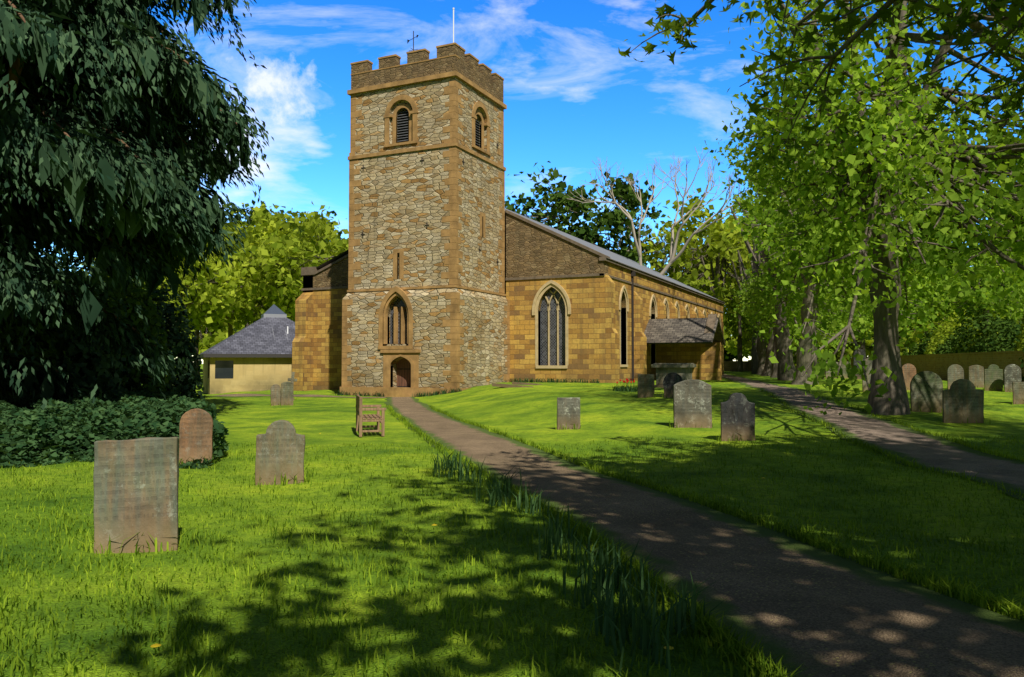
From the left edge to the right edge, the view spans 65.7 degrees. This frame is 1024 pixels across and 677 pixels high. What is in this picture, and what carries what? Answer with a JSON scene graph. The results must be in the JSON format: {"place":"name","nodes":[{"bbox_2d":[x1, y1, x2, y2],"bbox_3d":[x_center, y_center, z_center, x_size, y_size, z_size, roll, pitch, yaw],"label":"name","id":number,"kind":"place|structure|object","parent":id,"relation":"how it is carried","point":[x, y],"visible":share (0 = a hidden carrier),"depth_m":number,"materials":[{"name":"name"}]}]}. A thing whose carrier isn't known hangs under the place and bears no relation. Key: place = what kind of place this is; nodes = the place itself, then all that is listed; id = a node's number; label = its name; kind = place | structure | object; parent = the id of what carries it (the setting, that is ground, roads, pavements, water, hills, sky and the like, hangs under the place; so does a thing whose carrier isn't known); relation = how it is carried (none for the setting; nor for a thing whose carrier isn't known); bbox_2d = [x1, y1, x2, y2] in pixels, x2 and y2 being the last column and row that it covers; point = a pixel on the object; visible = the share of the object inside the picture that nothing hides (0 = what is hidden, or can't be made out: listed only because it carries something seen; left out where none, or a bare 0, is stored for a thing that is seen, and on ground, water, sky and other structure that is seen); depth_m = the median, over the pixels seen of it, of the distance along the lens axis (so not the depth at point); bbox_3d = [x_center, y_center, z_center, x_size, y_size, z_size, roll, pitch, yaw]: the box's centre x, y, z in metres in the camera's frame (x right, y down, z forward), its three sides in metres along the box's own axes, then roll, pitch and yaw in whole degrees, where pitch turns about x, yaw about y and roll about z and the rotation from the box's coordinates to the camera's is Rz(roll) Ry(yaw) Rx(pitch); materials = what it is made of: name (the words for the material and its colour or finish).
{"place":"outdoors","nodes":[
{"label":"outdoors","id":0,"kind":"place"},
{"bbox_2d":[221,199,284,326],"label":"tree","id":1,"kind":"object","parent":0,"point":[250,212],"depth_m":119.76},
{"bbox_2d":[223,203,317,249],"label":"tree","id":2,"kind":"object","parent":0,"point":[261,212],"depth_m":97.35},
{"bbox_2d":[243,206,328,317],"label":"tree","id":3,"kind":"object","parent":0,"point":[275,214],"depth_m":123.67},
{"bbox_2d":[267,210,344,306],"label":"tree","id":4,"kind":"object","parent":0,"point":[338,233],"depth_m":101.96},
{"bbox_2d":[0,364,1023,676],"bbox_3d":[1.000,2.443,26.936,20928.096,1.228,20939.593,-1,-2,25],"label":"ground","id":5,"kind":"structure","parent":0,"point":[606,412],"depth_m":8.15,"materials":[{"name":"green plant"}]},
{"bbox_2d":[35,243,108,357],"bbox_3d":[-24.088,-1.384,42.104,7.216,9.825,7.669,-1,-2,25],"label":"foliage","id":6,"kind":"object","parent":5,"relation":"on","point":[81,262],"visible":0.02,"depth_m":42.12,"materials":[{"name":"green plant"}]},
{"bbox_2d":[3,263,172,394],"bbox_3d":[-18.228,-0.237,34.011,6.959,6.425,7.097,1,-2,-22],"label":"foliage","id":7,"kind":"object","parent":5,"relation":"on","point":[152,314],"visible":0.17,"depth_m":33.00,"materials":[{"name":"green plant"}]},
{"bbox_2d":[0,388,178,404],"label":"undergrowth plants","id":8,"kind":"object","parent":5,"relation":"on","point":[166,393],"visible":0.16,"depth_m":27.40,"materials":[{"name":"green plant"}]},
{"bbox_2d":[0,394,228,468],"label":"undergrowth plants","id":9,"kind":"object","parent":5,"relation":"on","point":[57,429],"visible":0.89,"depth_m":14.78,"materials":[{"name":"green plant"}]},
{"bbox_2d":[61,280,205,398],"bbox_3d":[-18.162,0.147,38.247,6.557,6.031,6.612,1,-2,-16],"label":"foliage","id":10,"kind":"object","parent":5,"relation":"on","point":[178,338],"visible":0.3,"depth_m":37.40,"materials":[{"name":"green plant"}]},
{"bbox_2d":[93,437,178,552],"bbox_3d":[-3.365,1.529,7.118,0.695,1.269,0.130,-1,-4,-15],"label":"headstone","id":11,"kind":"object","parent":5,"relation":"on","point":[136,483],"visible":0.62,"depth_m":7.08,"materials":[{"name":"stone"}]},
{"bbox_2d":[0,0,273,409],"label":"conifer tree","id":12,"kind":"object","parent":5,"relation":"on","point":[99,178],"depth_m":19.99,"materials":[{"name":"plant"}]},
{"bbox_2d":[80,240,265,333],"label":"tree","id":13,"kind":"object","parent":5,"relation":"on","point":[223,309],"depth_m":77.94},
{"bbox_2d":[179,408,212,465],"bbox_3d":[-5.175,1.744,12.988,0.519,1.193,0.096,0,-4,-14],"label":"headstone","id":14,"kind":"object","parent":5,"relation":"on","point":[195,432],"visible":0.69,"depth_m":12.96,"materials":[{"name":"red stone"}]},
{"bbox_2d":[162,308,267,381],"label":"tree","id":15,"kind":"object","parent":5,"relation":"on","point":[238,321],"depth_m":94.93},
{"bbox_2d":[183,312,249,358],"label":"tree","id":16,"kind":"object","parent":5,"relation":"on","point":[212,340],"depth_m":147.58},
{"bbox_2d":[163,204,325,336],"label":"tree","id":17,"kind":"object","parent":5,"relation":"on","point":[241,256],"depth_m":84.25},
{"bbox_2d":[203,357,291,393],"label":"annex walls","id":18,"kind":"structure","parent":5,"relation":"on","point":[258,373],"depth_m":51.04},
{"bbox_2d":[215,361,232,378],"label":"window","id":19,"kind":"structure","parent":18,"relation":"in","point":[223,369],"depth_m":50.49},
{"bbox_2d":[201,317,294,353],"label":"annex roof","id":20,"kind":"structure","parent":18,"relation":"on","point":[266,335],"depth_m":52.41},
{"bbox_2d":[197,354,291,357],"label":"roof fascia","id":21,"kind":"structure","parent":20,"relation":"attached to","point":[250,355],"depth_m":50.61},
{"bbox_2d":[261,314,286,317],"bbox_3d":[-16.781,-1.542,55.882,1.540,0.270,1.540,1,-2,-24],"label":"lantern base","id":22,"kind":"object","parent":20,"relation":"on","point":[275,315],"visible":0.71,"depth_m":55.24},
{"bbox_2d":[263,304,284,313],"bbox_3d":[-16.781,-2.052,55.898,1.500,0.750,1.500,1,-2,-24],"label":"lantern roof","id":23,"kind":"object","parent":22,"relation":"on","point":[273,309],"visible":0.8,"depth_m":55.46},
{"bbox_2d":[271,384,280,405],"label":"headstone","id":24,"kind":"object","parent":5,"relation":"on","point":[275,394],"visible":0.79,"depth_m":30.92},
{"bbox_2d":[255,420,304,484],"bbox_3d":[-3.219,1.703,11.024,0.661,1.145,0.129,1,0,-10],"label":"headstone","id":25,"kind":"object","parent":5,"relation":"on","point":[280,446],"visible":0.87,"depth_m":10.97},
{"bbox_2d":[222,202,348,329],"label":"tree","id":26,"kind":"object","parent":5,"relation":"on","point":[324,223],"depth_m":89.14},
{"bbox_2d":[281,382,293,405],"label":"headstone","id":27,"kind":"object","parent":5,"relation":"on","point":[287,389],"visible":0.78,"depth_m":30.81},
{"bbox_2d":[233,229,348,319],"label":"tree","id":28,"kind":"object","parent":5,"relation":"on","point":[283,249],"depth_m":80.16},
{"bbox_2d":[216,394,385,397],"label":"path to annex","id":29,"kind":"structure","parent":5,"relation":"on","point":[256,395],"depth_m":40.66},
{"bbox_2d":[303,276,312,292],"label":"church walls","id":30,"kind":"structure","parent":5,"relation":"on","point":[306,283],"depth_m":50.20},
{"bbox_2d":[303,257,348,287],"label":"gable wall","id":31,"kind":"structure","parent":30,"relation":"on","point":[335,275],"depth_m":49.41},
{"bbox_2d":[316,208,715,298],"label":"church roof","id":32,"kind":"structure","parent":30,"relation":"on","point":[621,259],"depth_m":56.00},
{"bbox_2d":[304,288,348,389],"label":"aisle west wall","id":33,"kind":"structure","parent":5,"relation":"on","point":[327,339],"depth_m":49.41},
{"bbox_2d":[301,209,609,290],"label":"gable copings","id":34,"kind":"object","parent":33,"relation":"attached to","point":[309,270],"visible":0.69,"depth_m":43.72,"materials":[{"name":"stone"}]},
{"bbox_2d":[356,394,385,436],"bbox_3d":[-3.395,1.828,19.028,0.630,0.920,1.500,0,-2,-14],"label":"wooden bench","id":35,"kind":"object","parent":5,"relation":"on","point":[378,418],"visible":1,"depth_m":18.36,"materials":[{"name":"brown wood"}]},
{"bbox_2d":[335,387,461,396],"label":"tower wall weeds","id":36,"kind":"object","parent":5,"relation":"on","point":[379,394],"depth_m":39.22,"materials":[{"name":"green plant"}]},
{"bbox_2d":[342,77,509,387],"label":"church tower","id":37,"kind":"structure","parent":5,"relation":"on","point":[403,199],"depth_m":40.66,"materials":[{"name":"stone"}]},
{"bbox_2d":[397,358,410,385],"bbox_3d":[-5.332,2.068,40.482,1.280,2.328,0.080,-1,-2,25],"label":"door","id":38,"kind":"structure","parent":37,"relation":"attached to","point":[400,372],"depth_m":40.55,"materials":[{"name":"brown wood"}]},
{"bbox_2d":[400,112,408,141],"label":"louvers","id":39,"kind":"object","parent":37,"relation":"on","point":[404,125],"visible":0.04,"depth_m":41.22,"materials":[{"name":"black"}]},
{"bbox_2d":[340,71,509,396],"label":"tower dressings","id":40,"kind":"structure","parent":37,"relation":"attached to","point":[409,353],"depth_m":40.34,"materials":[{"name":"stone"}]},
{"bbox_2d":[390,297,406,343],"bbox_3d":[-5.672,-0.961,40.606,1.400,2.591,0.040,-1,-2,25],"label":"tower window glass","id":41,"kind":"object","parent":40,"relation":"attached to","point":[398,302],"visible":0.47,"depth_m":40.65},
{"bbox_2d":[351,45,503,102],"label":"battlement parapet","id":42,"kind":"structure","parent":37,"relation":"on","point":[472,70],"depth_m":40.96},
{"bbox_2d":[350,42,503,79],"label":"coping stones","id":43,"kind":"object","parent":42,"relation":"on","point":[463,49],"visible":0.38,"depth_m":40.92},
{"bbox_2d":[361,142,497,264],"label":"putlog holes","id":44,"kind":"object","parent":37,"relation":"attached to","point":[362,234],"visible":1,"depth_m":41.40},
{"bbox_2d":[397,109,479,145],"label":"belfry louvers","id":45,"kind":"object","parent":37,"relation":"on","point":[408,126],"visible":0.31,"depth_m":40.98,"materials":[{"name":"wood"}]},
{"bbox_2d":[150,433,763,649],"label":"dandelions","id":46,"kind":"object","parent":5,"relation":"on","point":[156,645],"visible":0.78,"depth_m":4.46,"materials":[{"name":"yellow plant"}]},
{"bbox_2d":[292,275,722,390],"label":"buttresses","id":47,"kind":"structure","parent":5,"relation":"on","point":[302,355],"depth_m":48.99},
{"bbox_2d":[492,383,532,387],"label":"ledger slab","id":48,"kind":"structure","parent":5,"relation":"on","point":[502,385],"depth_m":34.35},
{"bbox_2d":[512,382,541,384],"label":"ledger slab","id":49,"kind":"structure","parent":5,"relation":"on","point":[517,383],"depth_m":39.22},
{"bbox_2d":[72,384,1012,554],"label":"grass tufts","id":50,"kind":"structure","parent":5,"relation":"on","point":[184,539],"depth_m":10.87,"materials":[{"name":"green plant"}]},
{"bbox_2d":[509,377,599,382],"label":"wall weeds","id":51,"kind":"object","parent":5,"relation":"on","point":[552,380],"depth_m":42.43,"materials":[{"name":"green plant"}]},
{"bbox_2d":[506,276,603,382],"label":"church wall","id":52,"kind":"structure","parent":5,"relation":"on","point":[586,336],"depth_m":42.55,"materials":[{"name":"stone"}]},
{"bbox_2d":[540,288,564,364],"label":"arched window","id":53,"kind":"structure","parent":52,"relation":"in","point":[544,333],"depth_m":43.31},
{"bbox_2d":[506,213,607,277],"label":"gable wall","id":54,"kind":"structure","parent":52,"relation":"on","point":[532,250],"depth_m":43.40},
{"bbox_2d":[557,397,580,429],"bbox_3d":[1.327,1.879,18.583,0.551,0.999,0.102,0,-2,-4],"label":"headstone","id":55,"kind":"object","parent":5,"relation":"on","point":[568,412],"visible":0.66,"depth_m":18.54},
{"bbox_2d":[431,448,727,676],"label":"daffodil leaves","id":56,"kind":"object","parent":5,"relation":"on","point":[647,638],"visible":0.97,"depth_m":5.43,"materials":[{"name":"green plant"}]},
{"bbox_2d":[505,161,667,265],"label":"tree","id":57,"kind":"object","parent":5,"relation":"on","point":[608,220],"depth_m":88.08,"materials":[{"name":"plant"}]},
{"bbox_2d":[605,378,637,391],"bbox_3d":[4.172,1.758,29.822,1.504,0.516,1.516,-1,-2,25],"label":"tulip","id":58,"kind":"object","parent":5,"relation":"on","point":[623,389],"depth_m":29.72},
{"bbox_2d":[637,374,654,397],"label":"headstone","id":59,"kind":"object","parent":5,"relation":"on","point":[646,386],"visible":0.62,"depth_m":26.76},
{"bbox_2d":[606,221,707,280],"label":"tree","id":60,"kind":"object","parent":5,"relation":"on","point":[655,251],"visible":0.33,"depth_m":91.20,"materials":[{"name":"green"}]},
{"bbox_2d":[567,147,757,274],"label":"bare tree branches","id":61,"kind":"object","parent":5,"relation":"on","point":[673,257],"visible":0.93,"depth_m":68.40,"materials":[{"name":"beige"}]},
{"bbox_2d":[608,263,723,381],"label":"aisle wall","id":62,"kind":"structure","parent":5,"relation":"on","point":[645,295],"depth_m":48.77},
{"bbox_2d":[532,280,720,367],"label":"window surrounds","id":63,"kind":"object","parent":62,"relation":"attached to","point":[544,288],"depth_m":43.36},
{"bbox_2d":[631,271,635,380],"bbox_3d":[7.101,-0.559,46.322,0.200,6.750,0.240,-1,-2,25],"label":"drain pipe","id":64,"kind":"object","parent":62,"relation":"attached to","point":[633,274],"visible":0.82,"depth_m":46.31,"materials":[{"name":"grey metal"}]},
{"bbox_2d":[599,257,724,312],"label":"cornice wall","id":65,"kind":"structure","parent":62,"relation":"attached to","point":[622,265],"depth_m":50.88,"materials":[{"name":"stone"}]},
{"bbox_2d":[644,317,724,344],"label":"porch roof","id":66,"kind":"structure","parent":62,"relation":"attached to","point":[677,331],"depth_m":47.98,"materials":[{"name":"stone"}]},
{"bbox_2d":[702,314,722,344],"bbox_3d":[12.188,-0.560,48.184,0.500,1.870,3.800,-1,-2,25],"label":"porch coping","id":67,"kind":"object","parent":66,"relation":"attached to","point":[710,323],"visible":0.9,"depth_m":47.82,"materials":[{"name":"stone"}]},
{"bbox_2d":[663,372,682,397],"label":"headstone","id":68,"kind":"object","parent":5,"relation":"on","point":[670,380],"visible":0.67,"depth_m":26.29,"materials":[{"name":"stone"}]},
{"bbox_2d":[651,363,695,387],"bbox_3d":[7.024,1.691,34.296,1.560,1.250,2.240,-1,-2,21],"label":"chest tomb","id":69,"kind":"object","parent":5,"relation":"on","point":[682,370],"visible":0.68,"depth_m":33.46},
{"bbox_2d":[656,342,721,379],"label":"porch walls","id":70,"kind":"structure","parent":5,"relation":"on","point":[705,359],"depth_m":49.96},
{"bbox_2d":[673,379,711,427],"bbox_3d":[4.078,1.594,17.924,0.851,1.336,0.151,0,-4,3],"label":"headstone","id":71,"kind":"object","parent":5,"relation":"on","point":[692,404],"visible":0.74,"depth_m":17.87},
{"bbox_2d":[633,188,756,312],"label":"tree","id":72,"kind":"object","parent":5,"relation":"on","point":[716,229],"depth_m":87.35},
{"bbox_2d":[384,397,1023,676],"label":"path to tower door","id":73,"kind":"structure","parent":5,"relation":"on","point":[810,609],"depth_m":5.85,"materials":[{"name":"asphalt"}]},
{"bbox_2d":[386,389,1023,676],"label":"path edge grass","id":74,"kind":"structure","parent":5,"relation":"on","point":[725,639],"depth_m":6.72,"materials":[{"name":"green plant"}]},
{"bbox_2d":[681,218,752,371],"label":"tree","id":75,"kind":"object","parent":5,"relation":"on","point":[739,355],"depth_m":104.80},
{"bbox_2d":[724,329,736,360],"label":"tree","id":76,"kind":"object","parent":5,"relation":"on","point":[732,357],"depth_m":152.71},
{"bbox_2d":[720,393,754,440],"bbox_3d":[4.449,1.668,15.627,0.668,1.197,0.122,0,-1,6],"label":"headstone","id":77,"kind":"object","parent":5,"relation":"on","point":[738,414],"visible":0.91,"depth_m":15.57,"materials":[{"name":"stone"}]},
{"bbox_2d":[723,313,751,358],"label":"tree","id":78,"kind":"object","parent":5,"relation":"on","point":[732,343],"depth_m":141.39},
{"bbox_2d":[723,282,795,360],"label":"tree","id":79,"kind":"object","parent":5,"relation":"on","point":[730,324],"depth_m":111.48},
{"bbox_2d":[724,361,795,371],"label":"brick wall","id":80,"kind":"structure","parent":5,"relation":"on","point":[730,365],"depth_m":106.23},
{"bbox_2d":[731,195,799,373],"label":"lime tree","id":81,"kind":"object","parent":5,"relation":"on","point":[754,361],"depth_m":81.98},
{"bbox_2d":[726,193,830,374],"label":"lime tree","id":82,"kind":"object","parent":5,"relation":"on","point":[761,349],"depth_m":73.91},
{"bbox_2d":[731,236,846,346],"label":"lime tree","id":83,"kind":"object","parent":5,"relation":"on","point":[792,323],"depth_m":83.93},
{"bbox_2d":[721,198,870,375],"bbox_3d":[23.441,-4.478,65.262,11.105,15.968,15.369,-1,-2,25],"label":"lime tree","id":84,"kind":"object","parent":5,"relation":"on","point":[833,343],"depth_m":64.79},
{"bbox_2d":[723,173,872,377],"bbox_3d":[20.278,-5.801,55.919,11.083,17.818,14.318,-1,-2,25],"label":"lime tree","id":85,"kind":"object","parent":5,"relation":"on","point":[744,298],"depth_m":56.51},
{"bbox_2d":[735,316,873,367],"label":"tree","id":86,"kind":"object","parent":5,"relation":"on","point":[869,342],"depth_m":92.92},
{"bbox_2d":[713,86,899,380],"bbox_3d":[18.317,-6.554,47.844,11.406,18.932,13.945,-1,-2,25],"label":"lime tree","id":87,"kind":"object","parent":5,"relation":"on","point":[797,312],"depth_m":48.03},
{"bbox_2d":[701,45,996,384],"bbox_3d":[17.114,-5.518,38.844,13.453,16.387,13.863,-1,-2,25],"label":"lime tree","id":88,"kind":"object","parent":5,"relation":"on","point":[760,247],"depth_m":39.59,"materials":[{"name":"plant"}]},
{"bbox_2d":[853,349,865,378],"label":"headstone","id":89,"kind":"object","parent":5,"relation":"on","point":[859,362],"visible":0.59,"depth_m":51.33,"materials":[{"name":"stone"}]},
{"bbox_2d":[699,0,1023,414],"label":"lime tree","id":90,"kind":"object","parent":5,"relation":"on","point":[875,112],"depth_m":17.99,"materials":[{"name":"plant"}]},
{"bbox_2d":[862,358,871,391],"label":"headstone","id":91,"kind":"object","parent":5,"relation":"on","point":[868,369],"visible":0.21,"depth_m":29.93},
{"bbox_2d":[722,373,1023,499],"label":"path to porch","id":92,"kind":"structure","parent":5,"relation":"on","point":[927,450],"depth_m":15.24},
{"bbox_2d":[817,213,969,354],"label":"lime tree","id":93,"kind":"object","parent":5,"relation":"on","point":[861,336],"depth_m":67.61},
{"bbox_2d":[902,364,915,389],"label":"headstone","id":94,"kind":"object","parent":5,"relation":"on","point":[909,372],"visible":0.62,"depth_m":31.04,"materials":[{"name":"beige stone"}]},
{"bbox_2d":[902,342,933,354],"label":"hedge bush","id":95,"kind":"object","parent":5,"relation":"on","point":[914,349],"visible":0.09,"depth_m":86.89,"materials":[{"name":"green plant"}]},
{"bbox_2d":[865,275,980,355],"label":"tree","id":96,"kind":"object","parent":5,"relation":"on","point":[902,349],"depth_m":89.03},
{"bbox_2d":[910,371,942,412],"bbox_3d":[11.076,1.543,21.189,0.795,1.348,0.141,-1,-4,18],"label":"headstone","id":97,"kind":"object","parent":5,"relation":"on","point":[926,388],"visible":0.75,"depth_m":21.14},
{"bbox_2d":[837,350,1023,382],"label":"brick boundary wall","id":98,"kind":"structure","parent":5,"relation":"on","point":[938,364],"depth_m":47.00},
{"bbox_2d":[916,328,945,354],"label":"hedge bush","id":99,"kind":"object","parent":5,"relation":"on","point":[923,345],"visible":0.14,"depth_m":81.79,"materials":[{"name":"green plant"}]},
{"bbox_2d":[923,313,960,354],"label":"hedge bush","id":100,"kind":"object","parent":5,"relation":"on","point":[934,342],"visible":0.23,"depth_m":76.65,"materials":[{"name":"green plant"}]},
{"bbox_2d":[932,329,973,353],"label":"hedge bush","id":101,"kind":"object","parent":5,"relation":"on","point":[944,347],"visible":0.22,"depth_m":72.12,"materials":[{"name":"green plant"}]},
{"bbox_2d":[947,364,963,388],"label":"headstone","id":102,"kind":"object","parent":5,"relation":"on","point":[955,372],"visible":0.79,"depth_m":31.22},
{"bbox_2d":[942,379,983,422],"bbox_3d":[10.724,1.610,18.865,0.868,1.302,0.158,-1,0,18],"label":"headstone","id":103,"kind":"object","parent":5,"relation":"on","point":[963,399],"visible":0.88,"depth_m":18.80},
{"bbox_2d":[902,125,1023,340],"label":"lime tree","id":104,"kind":"object","parent":5,"relation":"on","point":[983,299],"depth_m":56.88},
{"bbox_2d":[968,365,983,387],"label":"headstone","id":105,"kind":"object","parent":5,"relation":"on","point":[976,374],"visible":0.77,"depth_m":34.49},
{"bbox_2d":[948,303,1023,353],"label":"hedge bush","id":106,"kind":"object","parent":5,"relation":"on","point":[971,331],"visible":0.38,"depth_m":56.41,"materials":[{"name":"green plant"}]},
{"bbox_2d":[954,318,1020,352],"bbox_3d":[36.812,0.726,60.019,5.515,4.724,5.582,1,-2,-20],"label":"hedge bush","id":107,"kind":"object","parent":5,"relation":"on","point":[976,338],"visible":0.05,"depth_m":60.28,"materials":[{"name":"green plant"}]},
{"bbox_2d":[984,364,1002,390],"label":"headstone","id":108,"kind":"object","parent":5,"relation":"on","point":[993,376],"visible":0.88,"depth_m":30.13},
{"bbox_2d":[977,318,1021,351],"bbox_3d":[33.293,0.706,51.572,5.939,4.168,6.579,-1,-2,25],"label":"hedge bush","id":109,"kind":"object","parent":5,"relation":"on","point":[1003,345],"visible":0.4,"depth_m":51.59,"materials":[{"name":"green plant"}]},
{"bbox_2d":[1004,364,1020,391],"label":"headstone","id":110,"kind":"object","parent":5,"relation":"on","point":[1012,372],"visible":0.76,"depth_m":29.51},
{"bbox_2d":[1012,382,1023,403],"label":"headstone","id":111,"kind":"object","parent":5,"relation":"on","point":[1018,392],"visible":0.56,"depth_m":23.74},
{"bbox_2d":[1013,314,1023,350],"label":"hedge bush","id":112,"kind":"object","parent":5,"relation":"on","point":[1020,344],"visible":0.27,"depth_m":45.61,"materials":[{"name":"green plant"}]},
{"bbox_2d":[33,0,1023,363],"label":"sky","id":113,"kind":"structure","parent":0,"point":[571,99],"materials":[{"name":"blue"}]},
{"bbox_2d":[618,0,1023,160],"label":"sycamore boughs","id":114,"kind":"object","parent":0,"point":[851,22],"depth_m":8.72,"materials":[{"name":"plant"}]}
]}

